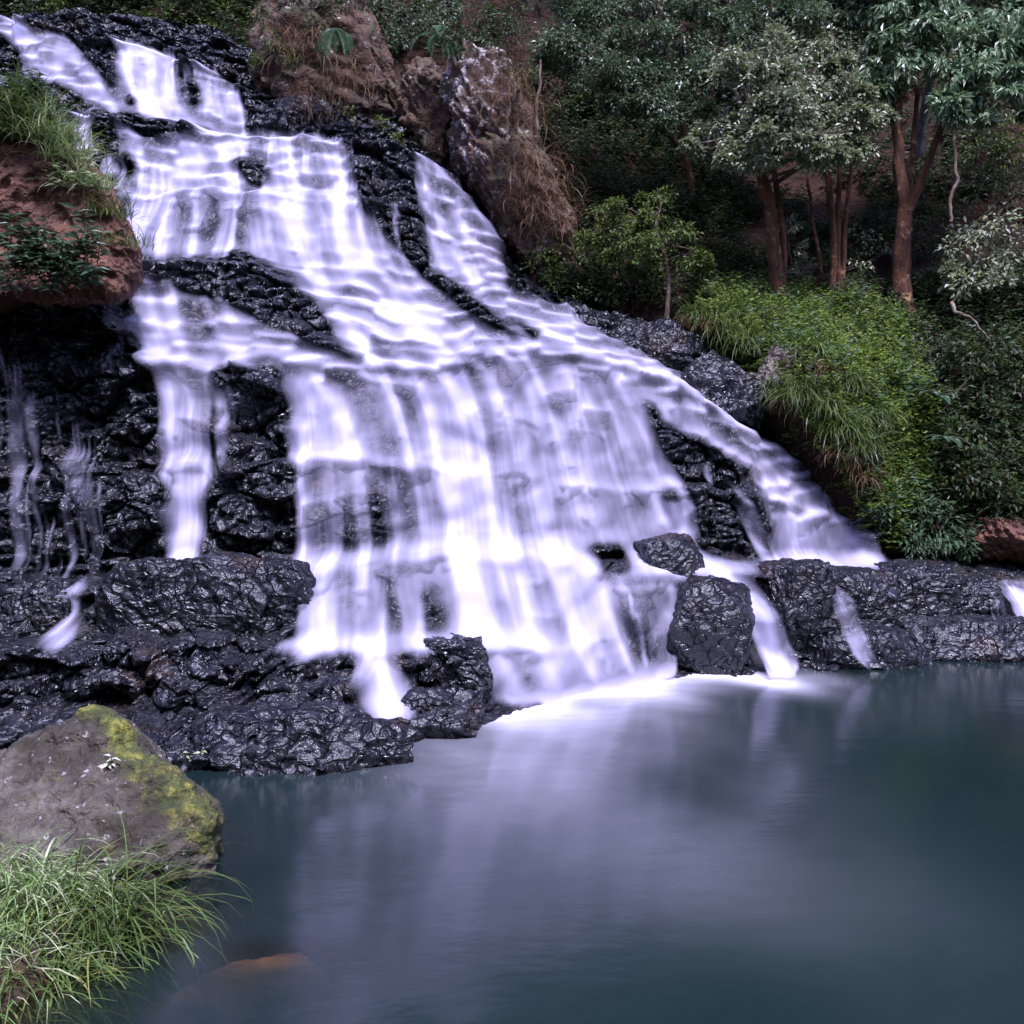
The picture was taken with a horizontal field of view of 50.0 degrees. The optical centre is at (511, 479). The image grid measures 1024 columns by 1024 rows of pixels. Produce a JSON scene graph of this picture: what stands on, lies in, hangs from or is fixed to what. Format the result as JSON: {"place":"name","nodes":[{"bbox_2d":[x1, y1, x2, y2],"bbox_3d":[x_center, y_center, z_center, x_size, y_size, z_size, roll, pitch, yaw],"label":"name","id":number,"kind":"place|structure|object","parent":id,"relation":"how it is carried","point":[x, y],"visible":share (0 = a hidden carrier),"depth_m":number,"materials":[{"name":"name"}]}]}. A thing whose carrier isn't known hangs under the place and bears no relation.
{"place":"outdoors","nodes":[
{"label":"outdoors","id":0,"kind":"place"},
{"bbox_2d":[0,882,304,1023],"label":"shore ground","id":1,"kind":"structure","parent":0,"point":[251,951],"depth_m":4.96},
{"bbox_2d":[0,827,76,908],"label":"grass tuft","id":2,"kind":"object","parent":1,"relation":"on","point":[14,859],"visible":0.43,"depth_m":5.66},
{"bbox_2d":[0,837,115,927],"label":"grass tuft","id":3,"kind":"object","parent":1,"relation":"on","point":[31,875],"visible":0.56,"depth_m":5.41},
{"bbox_2d":[0,909,119,1016],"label":"grass tuft","id":4,"kind":"object","parent":1,"relation":"on","point":[7,948],"visible":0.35,"depth_m":4.89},
{"bbox_2d":[0,940,126,1023],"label":"grass tuft","id":5,"kind":"object","parent":1,"relation":"on","point":[45,1005],"visible":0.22,"depth_m":4.62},
{"bbox_2d":[0,837,136,924],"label":"grass tuft","id":6,"kind":"object","parent":1,"relation":"on","point":[44,864],"visible":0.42,"depth_m":5.57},
{"bbox_2d":[0,912,140,1023],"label":"grass tuft","id":7,"kind":"object","parent":1,"relation":"on","point":[48,992],"visible":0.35,"depth_m":4.71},
{"bbox_2d":[0,869,143,964],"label":"grass tuft","id":8,"kind":"object","parent":1,"relation":"on","point":[14,928],"visible":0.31,"depth_m":5.14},
{"bbox_2d":[0,846,153,980],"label":"grass tuft","id":9,"kind":"object","parent":1,"relation":"on","point":[27,897],"visible":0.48,"depth_m":5.27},
{"bbox_2d":[0,933,156,1023],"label":"grass tuft","id":10,"kind":"object","parent":1,"relation":"on","point":[77,990],"visible":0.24,"depth_m":4.75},
{"bbox_2d":[0,881,161,1020],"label":"grass tuft","id":11,"kind":"object","parent":1,"relation":"on","point":[69,960],"visible":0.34,"depth_m":4.87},
{"bbox_2d":[0,891,163,995],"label":"grass tuft","id":12,"kind":"object","parent":1,"relation":"on","point":[57,927],"visible":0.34,"depth_m":5.01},
{"bbox_2d":[0,845,168,938],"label":"grass tuft","id":13,"kind":"object","parent":1,"relation":"on","point":[69,889],"visible":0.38,"depth_m":5.41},
{"bbox_2d":[34,897,152,1023],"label":"grass tuft","id":14,"kind":"object","parent":1,"relation":"on","point":[120,959],"visible":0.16,"depth_m":4.97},
{"bbox_2d":[0,704,224,914],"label":"boulder","id":15,"kind":"object","parent":1,"relation":"on","point":[52,776],"visible":0.63,"depth_m":6.11,"materials":[{"name":"stone"}]},
{"bbox_2d":[0,830,244,1023],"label":"grass tuft","id":16,"kind":"object","parent":1,"relation":"on","point":[114,931],"visible":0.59,"depth_m":5.12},
{"bbox_2d":[0,801,252,990],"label":"grass tuft","id":17,"kind":"object","parent":1,"relation":"on","point":[112,886],"visible":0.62,"depth_m":5.32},
{"bbox_2d":[53,858,253,987],"bbox_3d":[-1.766,2.163,5.260,1.049,0.734,1.074,0,0,0],"label":"grass tuft","id":18,"kind":"object","parent":1,"relation":"on","point":[155,922],"visible":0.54,"depth_m":5.26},
{"bbox_2d":[0,7,1023,775],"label":"rock face","id":19,"kind":"object","parent":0,"point":[86,493],"visible":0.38,"depth_m":12.49},
{"bbox_2d":[0,578,82,634],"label":"boulder","id":20,"kind":"object","parent":19,"relation":"on","point":[44,605],"visible":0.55,"depth_m":10.24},
{"bbox_2d":[0,15,126,109],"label":"waterfall","id":21,"kind":"structure","parent":19,"relation":"on","point":[18,33],"depth_m":18.18,"materials":[{"name":"liquid"}]},
{"bbox_2d":[49,585,78,646],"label":"waterfall","id":22,"kind":"structure","parent":19,"relation":"on","point":[60,639],"depth_m":9.86,"materials":[{"name":"liquid"}]},
{"bbox_2d":[0,116,143,313],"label":"boulder","id":23,"kind":"object","parent":19,"relation":"on","point":[20,192],"visible":0.62,"depth_m":11.24,"materials":[{"name":"stone"}]},
{"bbox_2d":[0,68,68,145],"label":"leafy plant","id":24,"kind":"object","parent":23,"relation":"on","point":[36,80],"visible":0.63,"depth_m":11.17,"materials":[{"name":"green plant"}]},
{"bbox_2d":[0,55,99,128],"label":"grass tuft","id":25,"kind":"object","parent":23,"relation":"on","point":[13,94],"visible":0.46,"depth_m":11.08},
{"bbox_2d":[0,91,103,151],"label":"grass tuft","id":26,"kind":"object","parent":23,"relation":"on","point":[45,109],"visible":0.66,"depth_m":11.12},
{"bbox_2d":[0,202,114,296],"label":"leafy plant","id":27,"kind":"object","parent":23,"relation":"on","point":[56,263],"visible":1,"depth_m":10.86,"materials":[{"name":"green plant"}]},
{"bbox_2d":[1,88,113,146],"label":"grass tuft","id":28,"kind":"object","parent":23,"relation":"on","point":[69,131],"visible":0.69,"depth_m":11.13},
{"bbox_2d":[7,110,125,166],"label":"grass tuft","id":29,"kind":"object","parent":23,"relation":"on","point":[61,149],"visible":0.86,"depth_m":11.15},
{"bbox_2d":[42,148,106,197],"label":"leafy plant","id":30,"kind":"object","parent":23,"relation":"on","point":[73,184],"visible":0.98,"depth_m":11.14,"materials":[{"name":"green plant"}]},
{"bbox_2d":[28,142,144,199],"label":"grass tuft","id":31,"kind":"object","parent":23,"relation":"on","point":[87,183],"visible":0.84,"depth_m":11.18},
{"bbox_2d":[56,176,158,226],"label":"grass tuft","id":32,"kind":"object","parent":23,"relation":"on","point":[112,209],"visible":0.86,"depth_m":11.21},
{"bbox_2d":[93,556,186,636],"bbox_3d":[-3.432,1.217,10.498,0.992,0.968,0.847,0,0,0],"label":"boulder","id":33,"kind":"object","parent":19,"relation":"on","point":[145,593],"visible":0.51,"depth_m":10.14,"materials":[{"name":"stone"}]},
{"bbox_2d":[111,41,243,127],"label":"waterfall","id":34,"kind":"structure","parent":19,"relation":"on","point":[151,89],"depth_m":18.07,"materials":[{"name":"liquid"}]},
{"bbox_2d":[159,360,241,559],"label":"waterfall","id":35,"kind":"structure","parent":19,"relation":"on","point":[188,488],"depth_m":11.34,"materials":[{"name":"liquid"}]},
{"bbox_2d":[173,551,277,641],"bbox_3d":[-2.806,1.187,10.555,1.170,0.998,0.832,0,0,0],"label":"boulder","id":36,"kind":"object","parent":19,"relation":"on","point":[222,591],"visible":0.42,"depth_m":10.19,"materials":[{"name":"stone"}]},
{"bbox_2d":[244,558,315,634],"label":"boulder","id":37,"kind":"object","parent":19,"relation":"on","point":[287,586],"visible":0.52,"depth_m":10.30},
{"bbox_2d":[272,93,334,128],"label":"outcrop","id":38,"kind":"object","parent":19,"relation":"on","point":[289,118],"visible":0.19,"depth_m":18.23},
{"bbox_2d":[277,63,364,125],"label":"dry grass tuft","id":39,"kind":"object","parent":38,"relation":"on","point":[316,95],"visible":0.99,"depth_m":17.79,"materials":[{"name":"plant"}]},
{"bbox_2d":[250,0,361,80],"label":"dry grass tuft","id":40,"kind":"object","parent":19,"relation":"on","point":[297,40],"visible":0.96,"depth_m":17.66,"materials":[{"name":"plant"}]},
{"bbox_2d":[297,41,395,119],"bbox_3d":[-2.681,-6.407,17.623,1.641,1.177,1.668,0,0,-41],"label":"dry grass tuft","id":41,"kind":"object","parent":19,"relation":"on","point":[345,73],"visible":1,"depth_m":17.70,"materials":[{"name":"plant"}]},
{"bbox_2d":[423,633,493,698],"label":"boulder","id":42,"kind":"object","parent":19,"relation":"on","point":[472,671],"visible":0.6,"depth_m":10.07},
{"bbox_2d":[416,152,506,291],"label":"waterfall","id":43,"kind":"structure","parent":19,"relation":"on","point":[470,272],"depth_m":16.53,"materials":[{"name":"liquid"}]},
{"bbox_2d":[108,123,881,718],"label":"waterfall","id":44,"kind":"structure","parent":19,"relation":"on","point":[476,543],"depth_m":13.05,"materials":[{"name":"liquid"}]},
{"bbox_2d":[457,49,550,122],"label":"dry grass tuft","id":45,"kind":"object","parent":19,"relation":"on","point":[506,74],"visible":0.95,"depth_m":16.99,"materials":[{"name":"plant"}]},
{"bbox_2d":[498,166,587,228],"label":"dry grass tuft","id":46,"kind":"object","parent":19,"relation":"on","point":[544,181],"visible":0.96,"depth_m":16.78,"materials":[{"name":"plant"}]},
{"bbox_2d":[500,183,609,254],"bbox_3d":[0.652,-3.955,16.860,1.828,1.103,1.535,0,0,0],"label":"dry grass tuft","id":47,"kind":"object","parent":19,"relation":"on","point":[560,225],"visible":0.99,"depth_m":16.73,"materials":[{"name":"plant"}]},
{"bbox_2d":[519,229,640,304],"bbox_3d":[0.917,-3.567,17.991,1.465,1.553,1.937,0,0,-43],"label":"shrub","id":48,"kind":"object","parent":19,"relation":"on","point":[556,269],"visible":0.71,"depth_m":17.77,"materials":[{"name":"green plant"}]},
{"bbox_2d":[560,303,633,336],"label":"boulder","id":49,"kind":"object","parent":19,"relation":"on","point":[606,323],"visible":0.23,"depth_m":16.94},
{"bbox_2d":[633,532,704,608],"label":"boulder","id":50,"kind":"object","parent":19,"relation":"on","point":[678,554],"visible":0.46,"depth_m":12.85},
{"bbox_2d":[685,257,953,554],"bbox_3d":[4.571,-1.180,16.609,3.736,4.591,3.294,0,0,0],"label":"ground cover","id":51,"kind":"object","parent":19,"relation":"on","point":[904,453],"visible":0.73,"depth_m":15.79,"materials":[{"name":"green plant"}]},
{"bbox_2d":[895,613,1023,661],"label":"rock slab","id":52,"kind":"object","parent":19,"relation":"on","point":[976,637],"visible":0.41,"depth_m":13.45,"materials":[{"name":"stone"}]},
{"bbox_2d":[0,0,1023,567],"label":"hillside","id":53,"kind":"structure","parent":0,"point":[770,430],"depth_m":20.33,"materials":[{"name":"soil"}]},
{"bbox_2d":[144,0,250,34],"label":"shrub","id":54,"kind":"object","parent":53,"relation":"on","point":[180,11],"visible":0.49,"depth_m":21.57,"materials":[{"name":"green plant"}]},
{"bbox_2d":[245,0,306,72],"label":"shrub","id":55,"kind":"object","parent":53,"relation":"on","point":[255,62],"visible":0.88,"depth_m":18.54,"materials":[{"name":"green plant"}]},
{"bbox_2d":[248,0,399,121],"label":"outcrop","id":56,"kind":"object","parent":53,"relation":"on","point":[363,26],"visible":0.48,"depth_m":18.96,"materials":[{"name":"stone"}]},
{"bbox_2d":[314,28,353,63],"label":"fern","id":57,"kind":"object","parent":56,"relation":"on","point":[331,36],"visible":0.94,"depth_m":17.74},
{"bbox_2d":[276,0,379,37],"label":"shrub","id":58,"kind":"object","parent":53,"relation":"on","point":[324,6],"visible":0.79,"depth_m":18.24,"materials":[{"name":"green plant"}]},
{"bbox_2d":[367,0,475,55],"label":"shrub","id":59,"kind":"object","parent":53,"relation":"on","point":[402,27],"visible":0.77,"depth_m":20.86,"materials":[{"name":"green plant"}]},
{"bbox_2d":[395,56,452,164],"bbox_3d":[-1.400,-6.189,19.091,1.236,2.182,1.638,0,0,0],"label":"outcrop","id":60,"kind":"object","parent":53,"relation":"on","point":[423,114],"visible":0.51,"depth_m":18.48,"materials":[{"name":"stone"}]},
{"bbox_2d":[439,40,529,200],"bbox_3d":[-0.423,-5.875,18.492,1.653,2.632,1.789,0,0,0],"label":"outcrop","id":61,"kind":"object","parent":53,"relation":"on","point":[465,123],"visible":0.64,"depth_m":17.83,"materials":[{"name":"stone"}]},
{"bbox_2d":[410,25,462,61],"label":"fern","id":62,"kind":"object","parent":61,"relation":"on","point":[437,28],"visible":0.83,"depth_m":17.76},
{"bbox_2d":[436,0,540,90],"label":"shrub","id":63,"kind":"object","parent":53,"relation":"on","point":[504,31],"visible":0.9,"depth_m":17.48,"materials":[{"name":"green plant"}]},
{"bbox_2d":[0,0,1023,555],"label":"undergrowth","id":64,"kind":"object","parent":53,"relation":"on","point":[924,292],"visible":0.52,"depth_m":19.35,"materials":[{"name":"green plant"}]},
{"bbox_2d":[465,91,578,277],"bbox_3d":[0.083,-4.928,18.424,2.108,3.340,2.038,0,0,0],"label":"outcrop","id":65,"kind":"object","parent":53,"relation":"on","point":[487,189],"visible":0.54,"depth_m":17.83,"materials":[{"name":"stone"}]},
{"bbox_2d":[472,77,571,150],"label":"dry grass tuft","id":66,"kind":"object","parent":65,"relation":"on","point":[523,101],"visible":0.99,"depth_m":16.84,"materials":[{"name":"plant"}]},
{"bbox_2d":[486,124,592,201],"bbox_3d":[0.355,-4.755,16.808,1.775,1.414,1.491,0,0,0],"label":"dry grass tuft","id":67,"kind":"object","parent":65,"relation":"on","point":[534,161],"visible":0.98,"depth_m":16.76,"materials":[{"name":"plant"}]},
{"bbox_2d":[519,0,759,203],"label":"tree","id":68,"kind":"object","parent":53,"relation":"on","point":[646,74],"visible":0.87,"depth_m":18.22,"materials":[{"name":"green plant"}]},
{"bbox_2d":[571,183,718,317],"bbox_3d":[2.098,-3.577,17.359,1.856,2.538,2.317,0,0,-39],"label":"tree","id":69,"kind":"object","parent":53,"relation":"on","point":[650,250],"visible":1,"depth_m":17.14,"materials":[{"name":"green plant"}]},
{"bbox_2d":[579,252,717,313],"bbox_3d":[2.197,-3.111,17.558,2.292,1.145,1.148,0,0,28],"label":"shrub","id":70,"kind":"object","parent":53,"relation":"on","point":[599,294],"visible":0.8,"depth_m":17.62,"materials":[{"name":"green plant"}]},
{"bbox_2d":[607,317,709,371],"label":"boulder","id":71,"kind":"object","parent":53,"relation":"on","point":[667,343],"visible":0.33,"depth_m":16.41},
{"bbox_2d":[672,296,724,327],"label":"grass tuft","id":72,"kind":"object","parent":53,"relation":"on","point":[697,313],"visible":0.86,"depth_m":16.60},
{"bbox_2d":[692,307,755,351],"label":"grass tuft","id":73,"kind":"object","parent":53,"relation":"on","point":[730,324],"visible":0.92,"depth_m":16.28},
{"bbox_2d":[681,349,777,433],"bbox_3d":[3.057,-1.105,16.122,1.552,1.631,1.230,0,0,0],"label":"boulder","id":74,"kind":"object","parent":53,"relation":"on","point":[718,380],"visible":0.56,"depth_m":15.62,"materials":[{"name":"stone"}]},
{"bbox_2d":[705,304,788,358],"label":"grass tuft","id":75,"kind":"object","parent":53,"relation":"on","point":[749,334],"visible":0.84,"depth_m":15.96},
{"bbox_2d":[757,344,807,387],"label":"stone","id":76,"kind":"object","parent":53,"relation":"on","point":[774,353],"visible":0.57,"depth_m":15.64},
{"bbox_2d":[677,19,903,300],"bbox_3d":[4.344,-4.981,17.098,3.385,4.833,2.545,0,0,19],"label":"tree","id":77,"kind":"object","parent":53,"relation":"on","point":[759,113],"visible":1,"depth_m":16.78,"materials":[{"name":"green plant"}]},
{"bbox_2d":[697,0,890,214],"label":"tree","id":78,"kind":"object","parent":53,"relation":"on","point":[803,12],"visible":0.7,"depth_m":18.34,"materials":[{"name":"green plant"}]},
{"bbox_2d":[753,367,838,423],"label":"grass tuft","id":79,"kind":"object","parent":53,"relation":"on","point":[793,392],"visible":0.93,"depth_m":15.19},
{"bbox_2d":[775,326,850,363],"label":"grass tuft","id":80,"kind":"object","parent":53,"relation":"on","point":[818,337],"visible":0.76,"depth_m":15.57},
{"bbox_2d":[777,381,869,437],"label":"grass tuft","id":81,"kind":"object","parent":53,"relation":"on","point":[823,405],"visible":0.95,"depth_m":15.08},
{"bbox_2d":[779,212,892,283],"bbox_3d":[5.498,-3.863,18.534,2.157,1.336,0.882,0,0,-11],"label":"shrub","id":82,"kind":"object","parent":53,"relation":"on","point":[804,258],"visible":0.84,"depth_m":18.54,"materials":[{"name":"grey plant"}]},
{"bbox_2d":[796,5,883,308],"bbox_3d":[5.632,-5.254,18.174,1.631,5.358,2.201,0,0,27],"label":"tree","id":83,"kind":"object","parent":53,"relation":"on","point":[825,44],"visible":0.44,"depth_m":17.68,"materials":[{"name":"green plant"}]},
{"bbox_2d":[800,401,891,455],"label":"grass tuft","id":84,"kind":"object","parent":53,"relation":"on","point":[846,421],"visible":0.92,"depth_m":15.06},
{"bbox_2d":[814,419,906,478],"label":"grass tuft","id":85,"kind":"object","parent":53,"relation":"on","point":[866,435],"visible":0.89,"depth_m":15.05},
{"bbox_2d":[827,357,895,402],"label":"grass tuft","id":86,"kind":"object","parent":53,"relation":"on","point":[852,379],"visible":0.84,"depth_m":15.33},
{"bbox_2d":[834,456,894,501],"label":"grass tuft","id":87,"kind":"object","parent":53,"relation":"on","point":[859,473],"visible":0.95,"depth_m":15.09,"materials":[{"name":"plant"}]},
{"bbox_2d":[851,397,918,442],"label":"grass tuft","id":88,"kind":"object","parent":53,"relation":"on","point":[887,416],"visible":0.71,"depth_m":15.28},
{"bbox_2d":[867,470,922,528],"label":"shrub","id":89,"kind":"object","parent":53,"relation":"on","point":[882,515],"visible":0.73,"depth_m":15.36,"materials":[{"name":"green plant"}]},
{"bbox_2d":[834,0,1023,156],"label":"tree","id":90,"kind":"object","parent":53,"relation":"on","point":[1006,27],"visible":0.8,"depth_m":17.62,"materials":[{"name":"green plant"}]},
{"bbox_2d":[880,489,983,564],"bbox_3d":[5.931,0.700,15.492,1.555,1.171,1.090,0,0,0],"label":"shrub","id":91,"kind":"object","parent":53,"relation":"on","point":[944,548],"visible":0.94,"depth_m":15.43,"materials":[{"name":"green plant"}]},
{"bbox_2d":[857,18,1023,315],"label":"tree","id":92,"kind":"object","parent":53,"relation":"on","point":[983,78],"visible":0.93,"depth_m":17.37,"materials":[{"name":"green plant"}]},
{"bbox_2d":[948,81,959,221],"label":"vine","id":93,"kind":"object","parent":92,"relation":"hanging from","point":[955,172],"visible":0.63,"depth_m":17.08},
{"bbox_2d":[895,319,1023,424],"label":"shrub","id":94,"kind":"object","parent":53,"relation":"on","point":[1013,345],"visible":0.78,"depth_m":16.24,"materials":[{"name":"green plant"}]},
{"bbox_2d":[910,153,1023,260],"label":"shrub","id":95,"kind":"object","parent":53,"relation":"on","point":[933,248],"visible":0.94,"depth_m":19.11,"materials":[{"name":"green plant"}]},
{"bbox_2d":[922,390,1023,521],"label":"shrub","id":96,"kind":"object","parent":53,"relation":"on","point":[965,465],"visible":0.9,"depth_m":15.63,"materials":[{"name":"green plant"}]},
{"bbox_2d":[933,201,1023,307],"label":"shrub","id":97,"kind":"object","parent":53,"relation":"on","point":[969,237],"visible":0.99,"depth_m":17.36,"materials":[{"name":"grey plant"}]},
{"bbox_2d":[948,97,1023,178],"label":"shrub","id":98,"kind":"object","parent":53,"relation":"on","point":[998,139],"visible":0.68,"depth_m":20.50,"materials":[{"name":"green plant"}]},
{"bbox_2d":[959,515,1023,562],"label":"outcrop","id":99,"kind":"object","parent":53,"relation":"on","point":[996,534],"visible":0.77,"depth_m":15.44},
{"bbox_2d":[62,661,1023,1023],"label":"pool water","id":100,"kind":"structure","parent":0,"point":[804,845],"depth_m":6.19,"materials":[{"name":"liquid"}]},
{"bbox_2d":[191,699,416,773],"bbox_3d":[-1.664,2.157,8.683,1.840,0.783,0.981,0,0,0],"label":"rock slab","id":101,"kind":"object","parent":100,"relation":"in","point":[337,736],"visible":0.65,"depth_m":8.39,"materials":[{"name":"stone"}]},
{"bbox_2d":[401,686,483,738],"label":"boulder","id":102,"kind":"object","parent":100,"relation":"in","point":[453,712],"visible":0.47,"depth_m":9.47,"materials":[{"name":"stone"}]},
{"bbox_2d":[665,575,754,674],"bbox_3d":[2.267,1.730,12.790,1.114,1.260,1.146,0,0,0],"label":"boulder","id":103,"kind":"object","parent":100,"relation":"in","point":[711,624],"visible":0.77,"depth_m":12.32,"materials":[{"name":"stone"}]},
{"bbox_2d":[695,570,796,677],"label":"waterfall","id":104,"kind":"structure","parent":100,"relation":"on","point":[779,664],"depth_m":12.53,"materials":[{"name":"liquid"}]},
{"bbox_2d":[753,558,840,659],"bbox_3d":[3.480,1.603,13.449,0.957,1.288,1.239,0,0,0],"label":"boulder","id":105,"kind":"object","parent":100,"relation":"on","point":[801,599],"visible":0.64,"depth_m":12.89,"materials":[{"name":"stone"}]},
{"bbox_2d":[831,565,899,627],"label":"boulder","id":106,"kind":"object","parent":100,"relation":"on","point":[868,594],"visible":0.34,"depth_m":13.58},
{"bbox_2d":[812,618,932,669],"bbox_3d":[4.187,2.136,13.224,1.663,0.965,1.082,0,0,0],"label":"rock slab","id":107,"kind":"object","parent":100,"relation":"in","point":[877,646],"visible":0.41,"depth_m":12.82,"materials":[{"name":"stone"}]},
{"bbox_2d":[872,559,962,615],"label":"boulder","id":108,"kind":"object","parent":100,"relation":"in","point":[928,587],"visible":0.31,"depth_m":14.04,"materials":[{"name":"stone"}]},
{"bbox_2d":[961,573,1005,614],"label":"boulder","id":109,"kind":"object","parent":100,"relation":"on","point":[980,594],"visible":0.22,"depth_m":14.18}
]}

